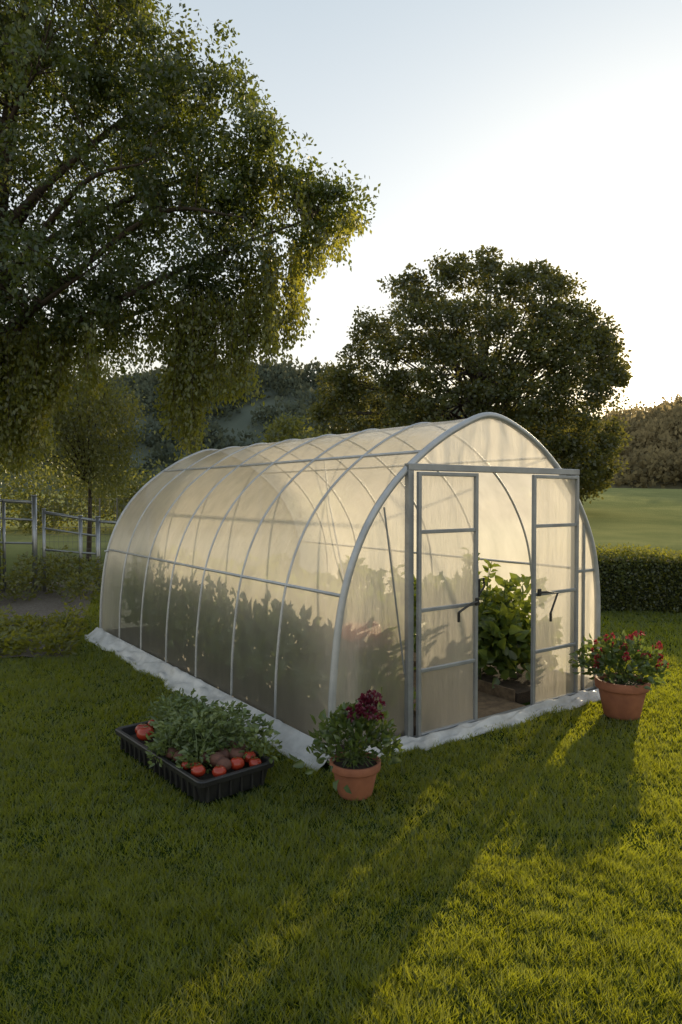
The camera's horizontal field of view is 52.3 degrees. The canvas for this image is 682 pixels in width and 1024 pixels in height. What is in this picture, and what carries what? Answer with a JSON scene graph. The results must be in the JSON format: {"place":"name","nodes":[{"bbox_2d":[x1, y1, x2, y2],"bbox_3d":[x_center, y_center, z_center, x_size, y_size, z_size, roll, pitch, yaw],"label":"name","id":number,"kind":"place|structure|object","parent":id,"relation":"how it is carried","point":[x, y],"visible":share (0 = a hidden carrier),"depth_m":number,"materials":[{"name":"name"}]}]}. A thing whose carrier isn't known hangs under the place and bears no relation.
{"place":"outdoors","nodes":[
{"label":"outdoors","id":0,"kind":"place"},
{"bbox_2d":[0,580,95,658],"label":"garden soil","id":1,"kind":"structure","parent":0,"point":[47,604],"depth_m":11.30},
{"bbox_2d":[0,602,92,657],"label":"garden bed plants","id":2,"kind":"object","parent":1,"relation":"on","point":[15,638],"visible":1,"depth_m":8.33,"materials":[{"name":"green plant"}]},
{"bbox_2d":[0,545,102,604],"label":"garden shrubs","id":3,"kind":"object","parent":1,"relation":"on","point":[76,581],"visible":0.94,"depth_m":12.23,"materials":[{"name":"green plant"}]},
{"bbox_2d":[0,355,602,491],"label":"wooded hill","id":4,"kind":"structure","parent":0,"point":[288,388],"depth_m":122.35,"materials":[{"name":"green plant"}]},
{"bbox_2d":[0,488,681,1023],"bbox_3d":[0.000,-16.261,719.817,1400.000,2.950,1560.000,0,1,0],"label":"lawn ground","id":5,"kind":"structure","parent":0,"point":[638,516],"depth_m":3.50,"materials":[{"name":"green plant"}]},
{"bbox_2d":[0,540,6,572],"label":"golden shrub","id":6,"kind":"object","parent":5,"relation":"on","point":[1,554],"visible":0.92,"depth_m":12.25,"materials":[{"name":"green plant"}]},
{"bbox_2d":[0,495,117,592],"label":"metal fence","id":7,"kind":"object","parent":5,"relation":"on","point":[80,518],"visible":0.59,"depth_m":12.89,"materials":[{"name":"metal"}]},
{"bbox_2d":[10,327,155,560],"bbox_3d":[-6.949,-2.094,18.943,3.532,6.990,3.544,0,1,0],"label":"young tree","id":8,"kind":"object","parent":5,"relation":"on","point":[98,453],"visible":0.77,"depth_m":18.53,"materials":[{"name":"green plant"}]},
{"bbox_2d":[0,452,278,535],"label":"background shrubs","id":9,"kind":"object","parent":5,"relation":"on","point":[53,505],"visible":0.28,"depth_m":29.25,"materials":[{"name":"green plant"}]},
{"bbox_2d":[0,0,380,477],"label":"weeping tree","id":10,"kind":"object","parent":5,"relation":"on","point":[187,346],"visible":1,"depth_m":11.71,"materials":[{"name":"green plant"}]},
{"bbox_2d":[115,688,282,802],"bbox_3d":[-0.972,1.462,4.603,0.786,0.424,1.352,-1,2,-40],"label":"vegetable tray","id":11,"kind":"object","parent":5,"relation":"on","point":[197,752],"visible":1,"depth_m":4.37,"materials":[{"name":"green plant"}]},
{"bbox_2d":[255,411,331,478],"bbox_3d":[-2.041,-2.051,31.890,4.402,5.574,3.912,0,1,0],"label":"bush","id":12,"kind":"object","parent":5,"relation":"on","point":[285,428],"visible":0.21,"depth_m":31.83,"materials":[{"name":"green plant"}]},
{"bbox_2d":[85,412,600,770],"bbox_3d":[-0.303,0.395,7.539,3.454,2.468,5.446,-1,2,-36],"label":"polytunnel greenhouse","id":13,"kind":"object","parent":5,"relation":"on","point":[367,548],"visible":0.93,"depth_m":5.71,"materials":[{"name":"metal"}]},
{"bbox_2d":[122,546,530,709],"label":"vegetable plants","id":14,"kind":"object","parent":13,"relation":"on","point":[515,647],"visible":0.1,"depth_m":6.36,"materials":[{"name":"green plant"}]},
{"bbox_2d":[416,472,479,737],"bbox_3d":[0.815,0.671,5.169,0.615,1.930,0.082,-1,2,-36],"label":"left door leaf","id":15,"kind":"structure","parent":13,"relation":"in","point":[447,504],"depth_m":5.19,"materials":[{"name":"metal"}]},
{"bbox_2d":[478,553,513,679],"bbox_3d":[1.323,0.945,6.598,0.496,1.209,0.590,0,1,-2],"label":"tall leafy plant","id":16,"kind":"object","parent":13,"relation":"on","point":[485,593],"visible":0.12,"depth_m":6.39,"materials":[{"name":"green plant"}]},
{"bbox_2d":[530,475,578,704],"bbox_3d":[1.846,0.654,5.910,0.605,1.930,0.082,-1,2,-36],"label":"right door leaf","id":17,"kind":"structure","parent":13,"relation":"in","point":[555,498],"depth_m":5.93,"materials":[{"name":"metal"}]},
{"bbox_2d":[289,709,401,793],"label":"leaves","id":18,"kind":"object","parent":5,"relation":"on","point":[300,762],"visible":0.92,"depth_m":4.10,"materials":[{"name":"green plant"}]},
{"bbox_2d":[305,689,404,800],"bbox_3d":[0.081,1.367,4.182,0.585,0.654,0.569,0,1,0],"label":"potted flower plant","id":19,"kind":"object","parent":5,"relation":"on","point":[354,767],"visible":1,"depth_m":4.07,"materials":[{"name":"green plant"}]},
{"bbox_2d":[303,245,633,516],"bbox_3d":[7.177,-6.728,39.794,18.663,15.347,14.304,0,1,0],"label":"broadleaf tree","id":20,"kind":"object","parent":5,"relation":"on","point":[579,352],"visible":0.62,"depth_m":35.62,"materials":[{"name":"green plant"}]},
{"bbox_2d":[568,630,671,720],"bbox_3d":[2.297,1.316,5.615,0.703,0.689,0.667,-1,1,-24],"label":"potted flower plant","id":21,"kind":"object","parent":5,"relation":"on","point":[622,692],"visible":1,"depth_m":5.53,"materials":[{"name":"green plant"}]},
{"bbox_2d":[595,542,681,613],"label":"boxwood hedge","id":22,"kind":"object","parent":5,"relation":"on","point":[644,580],"visible":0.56,"depth_m":10.75,"materials":[{"name":"green plant"}]},
{"bbox_2d":[0,0,681,415],"label":"sky","id":23,"kind":"structure","parent":0,"point":[551,130],"materials":[{"name":"white"}]},
{"bbox_2d":[595,393,681,488],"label":"wooded hill","id":24,"kind":"structure","parent":0,"point":[651,455],"depth_m":93.72,"materials":[{"name":"green plant"}]}
]}

